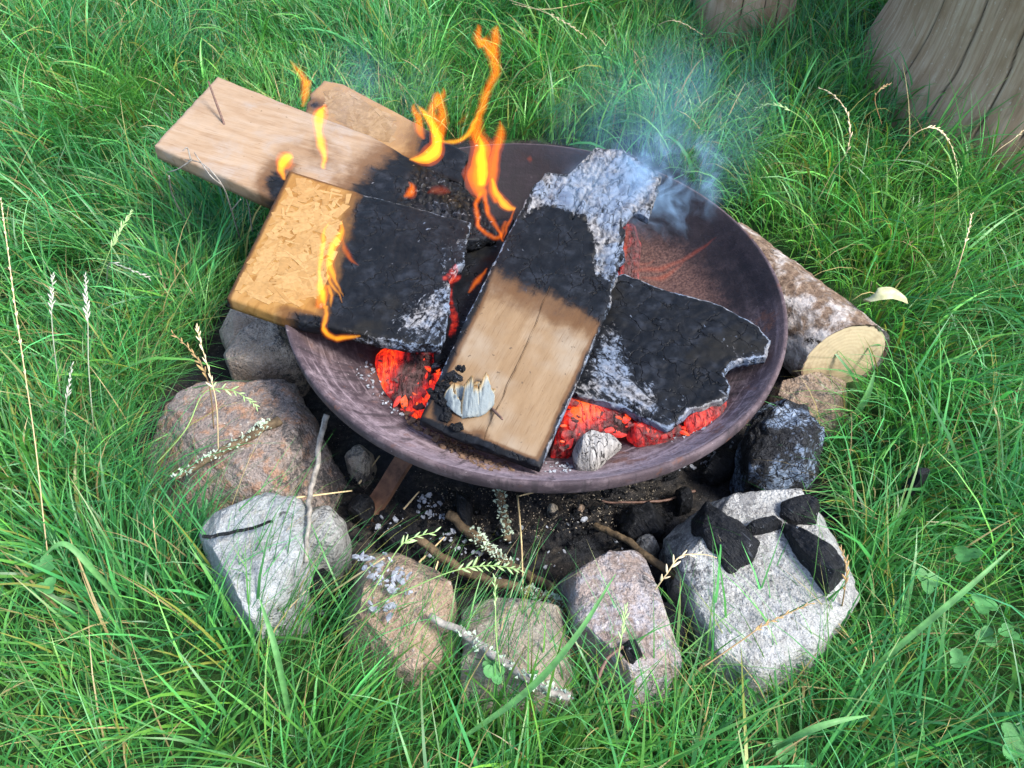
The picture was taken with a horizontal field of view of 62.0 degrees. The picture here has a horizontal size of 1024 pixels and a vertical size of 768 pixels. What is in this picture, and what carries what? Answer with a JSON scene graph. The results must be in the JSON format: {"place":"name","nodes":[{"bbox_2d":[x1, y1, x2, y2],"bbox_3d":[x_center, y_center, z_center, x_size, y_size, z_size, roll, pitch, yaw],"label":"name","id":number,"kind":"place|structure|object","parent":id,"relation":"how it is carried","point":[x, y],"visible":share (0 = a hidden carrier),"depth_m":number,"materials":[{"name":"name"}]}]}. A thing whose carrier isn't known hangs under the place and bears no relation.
{"place":"outdoors","nodes":[
{"label":"outdoors","id":0,"kind":"place"},
{"bbox_2d":[0,0,1023,767],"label":"grass","id":1,"kind":"structure","parent":0,"point":[426,100],"depth_m":1.17,"materials":[{"name":"green plant"}]},
{"bbox_2d":[48,272,61,399],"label":"grass seed stalk","id":2,"kind":"object","parent":1,"relation":"on","point":[51,297],"depth_m":1.04,"materials":[{"name":"beige plant"}]},
{"bbox_2d":[92,209,132,296],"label":"grass seed stalk","id":3,"kind":"object","parent":1,"relation":"on","point":[115,240],"depth_m":1.14,"materials":[{"name":"plant"}]},
{"bbox_2d":[106,262,150,282],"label":"grass seed stalk","id":4,"kind":"object","parent":1,"relation":"on","point":[116,263],"depth_m":1.08,"materials":[{"name":"beige plant"}]},
{"bbox_2d":[167,147,252,240],"bbox_3d":[-0.415,-0.247,1.147,0.192,0.213,0.084,25,52,21],"label":"dry sprig","id":5,"kind":"object","parent":1,"relation":"on","point":[219,182],"visible":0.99,"depth_m":1.07,"materials":[{"name":"plant"}]},
{"bbox_2d":[320,527,440,656],"bbox_3d":[-0.128,0.204,0.824,0.145,0.124,0.017,-27,53,-23],"label":"grass seed stalk","id":6,"kind":"object","parent":1,"relation":"on","point":[412,540],"depth_m":0.80,"materials":[{"name":"plant"}]},
{"bbox_2d":[342,557,523,619],"bbox_3d":[-0.077,0.194,0.819,0.178,0.047,0.022,-7,48,-6],"label":"grass seed stalk","id":7,"kind":"object","parent":1,"relation":"on","point":[481,565],"depth_m":0.81,"materials":[{"name":"plant"}]},
{"bbox_2d":[509,0,586,38],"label":"grass seed stalk","id":8,"kind":"object","parent":1,"relation":"on","point":[551,15],"depth_m":1.63,"materials":[{"name":"beige plant"}]},
{"bbox_2d":[512,0,595,9],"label":"grass seed stalk","id":9,"kind":"object","parent":1,"relation":"on","point":[551,8],"depth_m":1.72,"materials":[{"name":"beige plant"}]},
{"bbox_2d":[598,602,628,719],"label":"grass seed stalk","id":10,"kind":"object","parent":1,"relation":"on","point":[623,621],"depth_m":0.73,"materials":[{"name":"plant"}]},
{"bbox_2d":[640,20,701,40],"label":"grass seed stalk","id":11,"kind":"object","parent":1,"relation":"on","point":[675,21],"depth_m":1.61,"materials":[{"name":"beige plant"}]},
{"bbox_2d":[750,102,816,150],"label":"grass seed stalk","id":12,"kind":"object","parent":1,"relation":"on","point":[779,105],"depth_m":1.37,"materials":[{"name":"plant"}]},
{"bbox_2d":[814,87,852,205],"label":"grass seed stalk","id":13,"kind":"object","parent":1,"relation":"on","point":[850,136],"depth_m":1.23,"materials":[{"name":"beige plant"}]},
{"bbox_2d":[875,83,890,124],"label":"grass seed stalk","id":14,"kind":"object","parent":1,"relation":"on","point":[875,97],"depth_m":1.45,"materials":[{"name":"beige plant"}]},
{"bbox_2d":[899,468,930,499],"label":"charcoal chunk","id":15,"kind":"object","parent":1,"relation":"on","point":[921,478],"visible":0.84,"depth_m":0.94,"materials":[{"name":"black"}]},
{"bbox_2d":[879,125,956,185],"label":"grass seed stalk","id":16,"kind":"object","parent":1,"relation":"on","point":[940,131],"depth_m":1.27,"materials":[{"name":"beige plant"}]},
{"bbox_2d":[949,212,973,293],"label":"grass seed stalk","id":17,"kind":"object","parent":1,"relation":"on","point":[970,221],"depth_m":1.16,"materials":[{"name":"plant"}]},
{"bbox_2d":[980,130,1023,171],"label":"grass seed stalk","id":18,"kind":"object","parent":1,"relation":"on","point":[999,149],"depth_m":1.32,"materials":[{"name":"beige plant"}]},
{"bbox_2d":[0,0,1023,767],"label":"ground","id":19,"kind":"structure","parent":0,"point":[348,438],"depth_m":1.01,"materials":[{"name":"soil"}]},
{"bbox_2d":[0,198,47,554],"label":"grass seed stalk","id":20,"kind":"object","parent":19,"relation":"on","point":[16,314],"depth_m":0.85,"materials":[{"name":"plant"}]},
{"bbox_2d":[12,549,55,593],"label":"clover plant","id":21,"kind":"object","parent":19,"relation":"on","point":[50,581],"visible":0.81,"depth_m":0.88,"materials":[{"name":"green plant"}]},
{"bbox_2d":[64,362,73,443],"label":"grass seed stalk","id":22,"kind":"object","parent":19,"relation":"on","point":[67,391],"depth_m":1.01,"materials":[{"name":"beige plant"}]},
{"bbox_2d":[82,272,94,433],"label":"grass seed stalk","id":23,"kind":"object","parent":19,"relation":"on","point":[87,306],"depth_m":1.01,"materials":[{"name":"beige plant"}]},
{"bbox_2d":[219,309,258,349],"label":"stone","id":24,"kind":"object","parent":19,"relation":"on","point":[234,323],"visible":0.28,"depth_m":1.09,"materials":[{"name":"grey stone"}]},
{"bbox_2d":[145,378,347,523],"bbox_3d":[-0.335,0.094,1.014,0.225,0.118,0.238,-25,53,-21],"label":"stone","id":25,"kind":"object","parent":19,"relation":"on","point":[283,399],"visible":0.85,"depth_m":0.99,"materials":[{"name":"stone"}]},
{"bbox_2d":[171,330,213,428],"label":"grass seed stalk","id":26,"kind":"object","parent":25,"relation":"on","point":[198,359],"depth_m":0.92,"materials":[{"name":"beige plant"}]},
{"bbox_2d":[153,382,259,467],"bbox_3d":[-0.347,0.040,0.953,0.131,0.074,0.037,-15,50,-13],"label":"grass seed stalk","id":27,"kind":"object","parent":25,"relation":"on","point":[233,389],"depth_m":0.94,"materials":[{"name":"plant"}]},
{"bbox_2d":[195,324,218,448],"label":"grass seed stalk","id":28,"kind":"object","parent":25,"relation":"on","point":[205,360],"depth_m":0.91,"materials":[{"name":"beige plant"}]},
{"bbox_2d":[171,416,282,479],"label":"twig","id":29,"kind":"object","parent":25,"relation":"on","point":[259,427],"visible":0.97,"depth_m":0.95,"materials":[{"name":"wood"}]},
{"bbox_2d":[199,492,315,650],"bbox_3d":[-0.274,0.202,0.914,0.129,0.119,0.148,0,48,0],"label":"stone","id":30,"kind":"object","parent":19,"relation":"on","point":[219,520],"visible":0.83,"depth_m":0.87,"materials":[{"name":"grey stone"}]},
{"bbox_2d":[202,520,272,538],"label":"twig","id":31,"kind":"object","parent":30,"relation":"on","point":[230,532],"visible":0.98,"depth_m":0.86,"materials":[{"name":"black wood"}]},
{"bbox_2d":[304,414,329,562],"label":"twig","id":32,"kind":"object","parent":30,"relation":"on","point":[323,427],"visible":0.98,"depth_m":0.93,"materials":[{"name":"grey wood"}]},
{"bbox_2d":[296,490,351,497],"bbox_3d":[-0.206,0.121,0.936,0.061,0.032,0.002,-24,52,-20],"label":"straw","id":33,"kind":"object","parent":30,"relation":"on","point":[305,496],"visible":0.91,"depth_m":0.94,"materials":[{"name":"beige plant"}]},
{"bbox_2d":[224,318,310,396],"bbox_3d":[-0.322,-0.024,1.116,0.093,0.122,0.086,-21,51,-18],"label":"stone","id":34,"kind":"object","parent":19,"relation":"on","point":[259,349],"visible":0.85,"depth_m":1.07,"materials":[{"name":"grey stone"}]},
{"bbox_2d":[309,568,337,603],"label":"charcoal chunk","id":35,"kind":"object","parent":19,"relation":"on","point":[317,578],"visible":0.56,"depth_m":0.90,"materials":[{"name":"black wood"}]},
{"bbox_2d":[309,505,351,585],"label":"stone","id":36,"kind":"object","parent":19,"relation":"on","point":[341,544],"visible":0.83,"depth_m":0.91,"materials":[{"name":"grey stone"}]},
{"bbox_2d":[344,444,376,488],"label":"stone","id":37,"kind":"object","parent":19,"relation":"on","point":[360,458],"visible":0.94,"depth_m":1.01,"materials":[{"name":"grey stone"}]},
{"bbox_2d":[348,494,374,527],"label":"charcoal chunk","id":38,"kind":"object","parent":19,"relation":"on","point":[360,504],"visible":0.99,"depth_m":0.98,"materials":[{"name":"black wood"}]},
{"bbox_2d":[380,525,411,558],"bbox_3d":[-0.128,0.178,0.953,0.029,0.033,0.039,-20,51,-17],"label":"charcoal chunk","id":39,"kind":"object","parent":19,"relation":"on","point":[387,539],"visible":0.84,"depth_m":0.95,"materials":[{"name":"black wood"}]},
{"bbox_2d":[343,552,462,700],"bbox_3d":[-0.114,0.248,0.876,0.127,0.114,0.138,0,48,0],"label":"stone","id":40,"kind":"object","parent":19,"relation":"on","point":[410,662],"visible":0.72,"depth_m":0.83,"materials":[{"name":"brown stone"}]},
{"bbox_2d":[323,557,384,597],"bbox_3d":[-0.162,0.198,0.867,0.072,0.071,0.007,0,48,0],"label":"straw","id":41,"kind":"object","parent":40,"relation":"on","point":[347,581],"visible":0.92,"depth_m":0.86,"materials":[{"name":"beige plant"}]},
{"bbox_2d":[352,551,412,622],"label":"ash flakes","id":42,"kind":"object","parent":40,"relation":"on","point":[394,577],"visible":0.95,"depth_m":0.84,"materials":[{"name":"grey"}]},
{"bbox_2d":[403,491,418,509],"bbox_3d":[-0.117,0.136,0.996,0.002,0.004,0.028,28,54,23],"label":"straw","id":43,"kind":"object","parent":19,"relation":"on","point":[407,504],"visible":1,"depth_m":0.99,"materials":[{"name":"beige plant"}]},
{"bbox_2d":[418,537,444,562],"bbox_3d":[-0.089,0.183,0.944,0.002,0.008,0.044,27,53,23],"label":"straw","id":44,"kind":"object","parent":19,"relation":"on","point":[420,560],"visible":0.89,"depth_m":0.94,"materials":[{"name":"beige plant"}]},
{"bbox_2d":[456,491,472,539],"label":"charcoal chunk","id":45,"kind":"object","parent":19,"relation":"on","point":[464,509],"visible":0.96,"depth_m":0.97,"materials":[{"name":"black wood"}]},
{"bbox_2d":[415,535,567,612],"bbox_3d":[-0.011,0.207,0.901,0.217,0.019,0.025,20,51,17],"label":"twig","id":46,"kind":"object","parent":19,"relation":"on","point":[432,550],"visible":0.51,"depth_m":0.90,"materials":[{"name":"brown wood"}]},
{"bbox_2d":[304,400,694,719],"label":"charcoal crumbs","id":47,"kind":"object","parent":19,"relation":"on","point":[483,510],"visible":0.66,"depth_m":0.99,"materials":[{"name":"black wood"}]},
{"bbox_2d":[445,509,560,596],"bbox_3d":[-0.013,0.188,0.939,0.167,0.018,0.024,31,55,25],"label":"twig","id":48,"kind":"object","parent":19,"relation":"on","point":[479,540],"visible":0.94,"depth_m":0.94,"materials":[{"name":"wood"}]},
{"bbox_2d":[492,488,513,541],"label":"twig","id":49,"kind":"object","parent":19,"relation":"on","point":[502,505],"visible":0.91,"depth_m":0.98,"materials":[{"name":"grey wood"}]},
{"bbox_2d":[480,649,538,732],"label":"clover plant","id":50,"kind":"object","parent":19,"relation":"on","point":[489,671],"visible":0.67,"depth_m":0.77,"materials":[{"name":"green plant"}]},
{"bbox_2d":[460,597,574,725],"bbox_3d":[0.005,0.278,0.848,0.117,0.111,0.106,0,48,0],"label":"stone","id":51,"kind":"object","parent":19,"relation":"on","point":[538,637],"visible":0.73,"depth_m":0.81,"materials":[{"name":"beige stone"}]},
{"bbox_2d":[492,574,502,685],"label":"grass seed stalk","id":52,"kind":"object","parent":51,"relation":"on","point":[495,588],"depth_m":0.77,"materials":[{"name":"plant"}]},
{"bbox_2d":[428,613,573,700],"bbox_3d":[-0.013,0.250,0.781,0.156,0.021,0.020,25,53,21],"label":"twig","id":53,"kind":"object","parent":51,"relation":"on","point":[556,692],"visible":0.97,"depth_m":0.78,"materials":[{"name":"grey wood"}]},
{"bbox_2d":[516,495,523,585],"bbox_3d":[0.009,0.175,0.948,0.007,0.022,0.137,0,48,0],"label":"straw","id":54,"kind":"object","parent":19,"relation":"on","point":[520,533],"visible":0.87,"depth_m":0.96,"materials":[{"name":"plant"}]},
{"bbox_2d":[319,441,733,664],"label":"ash flakes","id":55,"kind":"object","parent":19,"relation":"on","point":[429,513],"visible":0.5,"depth_m":0.98,"materials":[{"name":"grey"}]},
{"bbox_2d":[285,143,787,527],"bbox_3d":[0.036,-0.075,1.089,0.614,0.185,0.604,0,48,0],"label":"fire bowl","id":56,"kind":"object","parent":19,"relation":"on","point":[695,244],"visible":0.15,"depth_m":1.00,"materials":[{"name":"metal"}]},
{"bbox_2d":[306,81,467,187],"bbox_3d":[-0.175,-0.351,1.208,0.282,0.065,0.082,25,53,21],"label":"chipboard","id":57,"kind":"object","parent":56,"relation":"in","point":[345,106],"visible":0.84,"depth_m":1.20,"materials":[{"name":"brown wood"}]},
{"bbox_2d":[375,348,441,418],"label":"embers","id":58,"kind":"object","parent":56,"relation":"in","point":[404,370],"visible":0.65,"depth_m":0.99},
{"bbox_2d":[431,219,513,373],"bbox_3d":[-0.059,-0.118,1.072,0.069,0.041,0.268,9,48,8],"label":"charred board","id":59,"kind":"object","parent":58,"relation":"on","point":[466,284],"visible":0.52,"depth_m":1.06,"materials":[{"name":"brown wood"}]},
{"bbox_2d":[155,77,497,251],"bbox_3d":[-0.240,-0.290,1.125,0.480,0.122,0.183,18,50,15],"label":"pine board","id":60,"kind":"object","parent":59,"relation":"on","point":[252,146],"visible":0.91,"depth_m":1.13,"materials":[{"name":"wood"}]},
{"bbox_2d":[227,171,470,353],"bbox_3d":[-0.186,-0.152,1.034,0.252,0.056,0.259,6,48,5],"label":"chipboard","id":61,"kind":"object","parent":59,"relation":"on","point":[326,259],"visible":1,"depth_m":1.01,"materials":[{"name":"black wood"}]},
{"bbox_2d":[403,411,514,470],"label":"bark flakes","id":62,"kind":"object","parent":56,"relation":"in","point":[436,438],"visible":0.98,"depth_m":0.92,"materials":[{"name":"brown wood"}]},
{"bbox_2d":[356,142,711,472],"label":"ash flakes","id":63,"kind":"object","parent":56,"relation":"on","point":[550,471],"visible":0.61,"depth_m":0.96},
{"bbox_2d":[378,352,690,451],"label":"ember crumbs","id":64,"kind":"object","parent":56,"relation":"in","point":[565,434],"visible":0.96,"depth_m":0.95,"materials":[{"name":"orange wood"}]},
{"bbox_2d":[419,148,661,471],"bbox_3d":[0.049,-0.127,1.027,0.158,0.068,0.508,16,50,14],"label":"plank","id":65,"kind":"object","parent":56,"relation":"on","point":[530,330],"visible":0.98,"depth_m":0.99,"materials":[{"name":"wood"}]},
{"bbox_2d":[427,365,495,431],"bbox_3d":[-0.055,0.008,0.907,0.070,0.035,0.071,-31,55,-25],"label":"paper scrap","id":66,"kind":"object","parent":65,"relation":"on","point":[470,398],"visible":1,"depth_m":0.90,"materials":[{"name":"white paper"}]},
{"bbox_2d":[550,398,634,457],"bbox_3d":[0.092,0.041,0.959,0.100,0.026,0.093,0,48,0],"label":"glowing ember","id":67,"kind":"object","parent":56,"relation":"in","point":[587,415],"visible":0.59,"depth_m":0.94},
{"bbox_2d":[572,430,621,470],"bbox_3d":[0.086,0.067,0.908,0.041,0.026,0.062,33,56,26],"label":"ash chunk","id":68,"kind":"object","parent":56,"relation":"in","point":[593,450],"visible":1,"depth_m":0.90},
{"bbox_2d":[618,224,640,278],"bbox_3d":[0.161,-0.183,1.163,0.033,0.024,0.116,4,48,4],"label":"glowing ember","id":69,"kind":"object","parent":56,"relation":"in","point":[630,266],"visible":0.66,"depth_m":1.15},
{"bbox_2d":[626,421,683,446],"bbox_3d":[0.165,0.051,0.949,0.073,0.025,0.038,0,48,0],"label":"glowing ember","id":70,"kind":"object","parent":56,"relation":"in","point":[635,437],"visible":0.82,"depth_m":0.94},
{"bbox_2d":[572,274,770,432],"bbox_3d":[0.176,-0.032,0.986,0.212,0.041,0.191,22,51,18],"label":"charred board","id":71,"kind":"object","parent":70,"relation":"on","point":[662,360],"visible":0.89,"depth_m":0.98,"materials":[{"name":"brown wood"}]},
{"bbox_2d":[684,401,726,433],"bbox_3d":[0.219,0.032,0.946,0.072,0.016,0.021,-31,55,-25],"label":"glowing ember","id":72,"kind":"object","parent":56,"relation":"in","point":[695,421],"visible":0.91,"depth_m":0.93},
{"bbox_2d":[420,482,653,536],"bbox_3d":[0.031,0.146,0.996,0.281,0.002,0.077,0,48,0],"label":"grit","id":73,"kind":"object","parent":19,"relation":"on","point":[537,508],"visible":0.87,"depth_m":0.99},
{"bbox_2d":[547,503,557,519],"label":"pebble","id":74,"kind":"object","parent":19,"relation":"on","point":[552,508],"visible":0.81,"depth_m":0.99,"materials":[{"name":"grey stone"}]},
{"bbox_2d":[577,504,583,514],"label":"pebble","id":75,"kind":"object","parent":19,"relation":"on","point":[580,507],"visible":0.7,"depth_m":0.99,"materials":[{"name":"beige stone"}]},
{"bbox_2d":[556,549,681,732],"bbox_3d":[0.110,0.253,0.861,0.108,0.126,0.170,-6,48,-6],"label":"stone","id":76,"kind":"object","parent":19,"relation":"on","point":[633,584],"visible":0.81,"depth_m":0.82,"materials":[{"name":"grey stone"}]},
{"bbox_2d":[596,646,623,680],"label":"twig","id":77,"kind":"object","parent":76,"relation":"on","point":[608,657],"visible":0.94,"depth_m":0.77,"materials":[{"name":"wood"}]},
{"bbox_2d":[621,639,642,664],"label":"charcoal chunk","id":78,"kind":"object","parent":76,"relation":"on","point":[630,652],"visible":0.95,"depth_m":0.78,"materials":[{"name":"black wood"}]},
{"bbox_2d":[663,602,688,650],"bbox_3d":[0.162,0.241,0.842,0.024,0.032,0.051,0,48,0],"label":"charcoal chunk","id":79,"kind":"object","parent":76,"relation":"on","point":[670,613],"visible":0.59,"depth_m":0.83,"materials":[{"name":"black wood"}]},
{"bbox_2d":[592,522,675,579],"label":"twig","id":80,"kind":"object","parent":19,"relation":"on","point":[651,559],"visible":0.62,"depth_m":0.93,"materials":[{"name":"brown wood"}]},
{"bbox_2d":[617,501,665,542],"bbox_3d":[0.150,0.157,0.972,0.056,0.034,0.047,0,48,0],"label":"charcoal chunk","id":81,"kind":"object","parent":19,"relation":"on","point":[636,521],"visible":0.95,"depth_m":0.96,"materials":[{"name":"black wood"}]},
{"bbox_2d":[632,534,659,557],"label":"stone","id":82,"kind":"object","parent":19,"relation":"on","point":[648,543],"visible":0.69,"depth_m":0.94,"materials":[{"name":"grey stone"}]},
{"bbox_2d":[602,490,695,503],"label":"twig","id":83,"kind":"object","parent":19,"relation":"on","point":[651,501],"visible":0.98,"depth_m":0.99,"materials":[{"name":"wood"}]},
{"bbox_2d":[673,486,692,515],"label":"charcoal chunk","id":84,"kind":"object","parent":19,"relation":"on","point":[683,502],"visible":1,"depth_m":0.99,"materials":[{"name":"black wood"}]},
{"bbox_2d":[700,448,736,486],"bbox_3d":[0.256,0.095,1.026,0.030,0.034,0.067,33,56,26],"label":"charcoal chunk","id":85,"kind":"object","parent":19,"relation":"on","point":[718,471],"visible":0.84,"depth_m":1.01,"materials":[{"name":"black wood"}]},
{"bbox_2d":[693,0,796,49],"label":"wooden post","id":86,"kind":"object","parent":19,"relation":"on","point":[716,7],"visible":0.45,"depth_m":1.74,"materials":[{"name":"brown wood"}]},
{"bbox_2d":[658,488,859,712],"bbox_3d":[0.256,0.218,0.898,0.183,0.143,0.230,0,48,0],"label":"stone","id":87,"kind":"object","parent":19,"relation":"on","point":[746,508],"visible":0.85,"depth_m":0.83,"materials":[{"name":"grey stone"}]},
{"bbox_2d":[654,550,716,589],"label":"grass seed stalk","id":88,"kind":"object","parent":87,"relation":"on","point":[674,564],"depth_m":0.81,"materials":[{"name":"beige plant"}]},
{"bbox_2d":[691,501,759,573],"bbox_3d":[0.214,0.154,0.867,0.045,0.034,0.077,-24,52,-20],"label":"charcoal chunk","id":89,"kind":"object","parent":87,"relation":"on","point":[736,536],"visible":1,"depth_m":0.85,"materials":[{"name":"black wood"}]},
{"bbox_2d":[703,602,814,666],"bbox_3d":[0.225,0.223,0.774,0.127,0.014,0.006,-22,51,-18],"label":"grass seed stalk","id":90,"kind":"object","parent":87,"relation":"on","point":[758,627],"depth_m":0.77,"materials":[{"name":"beige plant"}]},
{"bbox_2d":[745,515,782,535],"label":"charcoal chunk","id":91,"kind":"object","parent":87,"relation":"on","point":[765,525],"visible":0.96,"depth_m":0.86,"materials":[{"name":"black wood"}]},
{"bbox_2d":[779,494,819,524],"bbox_3d":[0.297,0.132,0.886,0.041,0.034,0.035,0,48,0],"label":"charcoal chunk","id":92,"kind":"object","parent":87,"relation":"on","point":[793,510],"visible":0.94,"depth_m":0.87,"materials":[{"name":"black wood"}]},
{"bbox_2d":[781,523,844,596],"bbox_3d":[0.301,0.170,0.848,0.031,0.040,0.081,-19,51,-17],"label":"charcoal chunk","id":93,"kind":"object","parent":87,"relation":"on","point":[804,544],"visible":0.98,"depth_m":0.83,"materials":[{"name":"black wood"}]},
{"bbox_2d":[839,545,848,605],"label":"grass seed stalk","id":94,"kind":"object","parent":87,"relation":"on","point":[846,578],"depth_m":0.79,"materials":[{"name":"beige plant"}]},
{"bbox_2d":[729,399,824,495],"bbox_3d":[0.313,0.091,1.007,0.097,0.145,0.125,14,49,13],"label":"charred log end","id":95,"kind":"object","parent":19,"relation":"on","point":[786,431],"visible":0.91,"depth_m":0.96,"materials":[{"name":"black wood"}]},
{"bbox_2d":[759,738,811,767],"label":"clover plant","id":96,"kind":"object","parent":19,"relation":"on","point":[784,758],"visible":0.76,"depth_m":0.77,"materials":[{"name":"green plant"}]},
{"bbox_2d":[767,372,848,448],"bbox_3d":[0.381,0.032,1.095,0.108,0.078,0.105,0,48,0],"label":"stone","id":97,"kind":"object","parent":19,"relation":"on","point":[794,385],"visible":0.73,"depth_m":1.07,"materials":[{"name":"brown stone"}]},
{"bbox_2d":[738,222,889,382],"bbox_3d":[0.373,-0.103,1.166,0.118,0.119,0.260,-24,52,-20],"label":"sawn log","id":98,"kind":"object","parent":19,"relation":"on","point":[825,322],"visible":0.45,"depth_m":1.10,"materials":[{"name":"brown wood"}]},
{"bbox_2d":[760,715,869,758],"bbox_3d":[0.270,0.317,0.757,0.082,0.092,0.010,-5,48,-5],"label":"blade of grass","id":99,"kind":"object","parent":19,"relation":"on","point":[811,729],"visible":0.99,"depth_m":0.73,"materials":[{"name":"green plant"}]},
{"bbox_2d":[848,371,874,423],"bbox_3d":[0.425,0.019,1.028,0.010,0.070,0.035,29,54,24],"label":"blade of grass","id":100,"kind":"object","parent":19,"relation":"on","point":[867,394],"visible":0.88,"depth_m":1.02,"materials":[{"name":"green plant"}]},
{"bbox_2d":[863,287,907,303],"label":"dry leaf","id":101,"kind":"object","parent":19,"relation":"on","point":[882,293],"visible":1,"depth_m":1.07,"materials":[{"name":"beige plant"}]},
{"bbox_2d":[859,0,1023,195],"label":"wooden post","id":102,"kind":"object","parent":19,"relation":"on","point":[958,41],"visible":0.69,"depth_m":1.43,"materials":[{"name":"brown wood"}]},
{"bbox_2d":[916,546,998,613],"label":"clover plant","id":103,"kind":"object","parent":19,"relation":"on","point":[981,605],"visible":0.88,"depth_m":0.87,"materials":[{"name":"green plant"}]},
{"bbox_2d":[955,163,960,237],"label":"grass seed stalk","id":104,"kind":"object","parent":19,"relation":"on","point":[957,193],"depth_m":1.28,"materials":[{"name":"plant"}]},
{"bbox_2d":[950,623,1019,680],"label":"clover plant","id":105,"kind":"object","parent":19,"relation":"on","point":[957,656],"visible":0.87,"depth_m":0.82,"materials":[{"name":"green plant"}]},
{"bbox_2d":[994,722,1023,759],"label":"clover plant","id":106,"kind":"object","parent":19,"relation":"on","point":[1019,746],"visible":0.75,"depth_m":0.75,"materials":[{"name":"green plant"}]}
]}

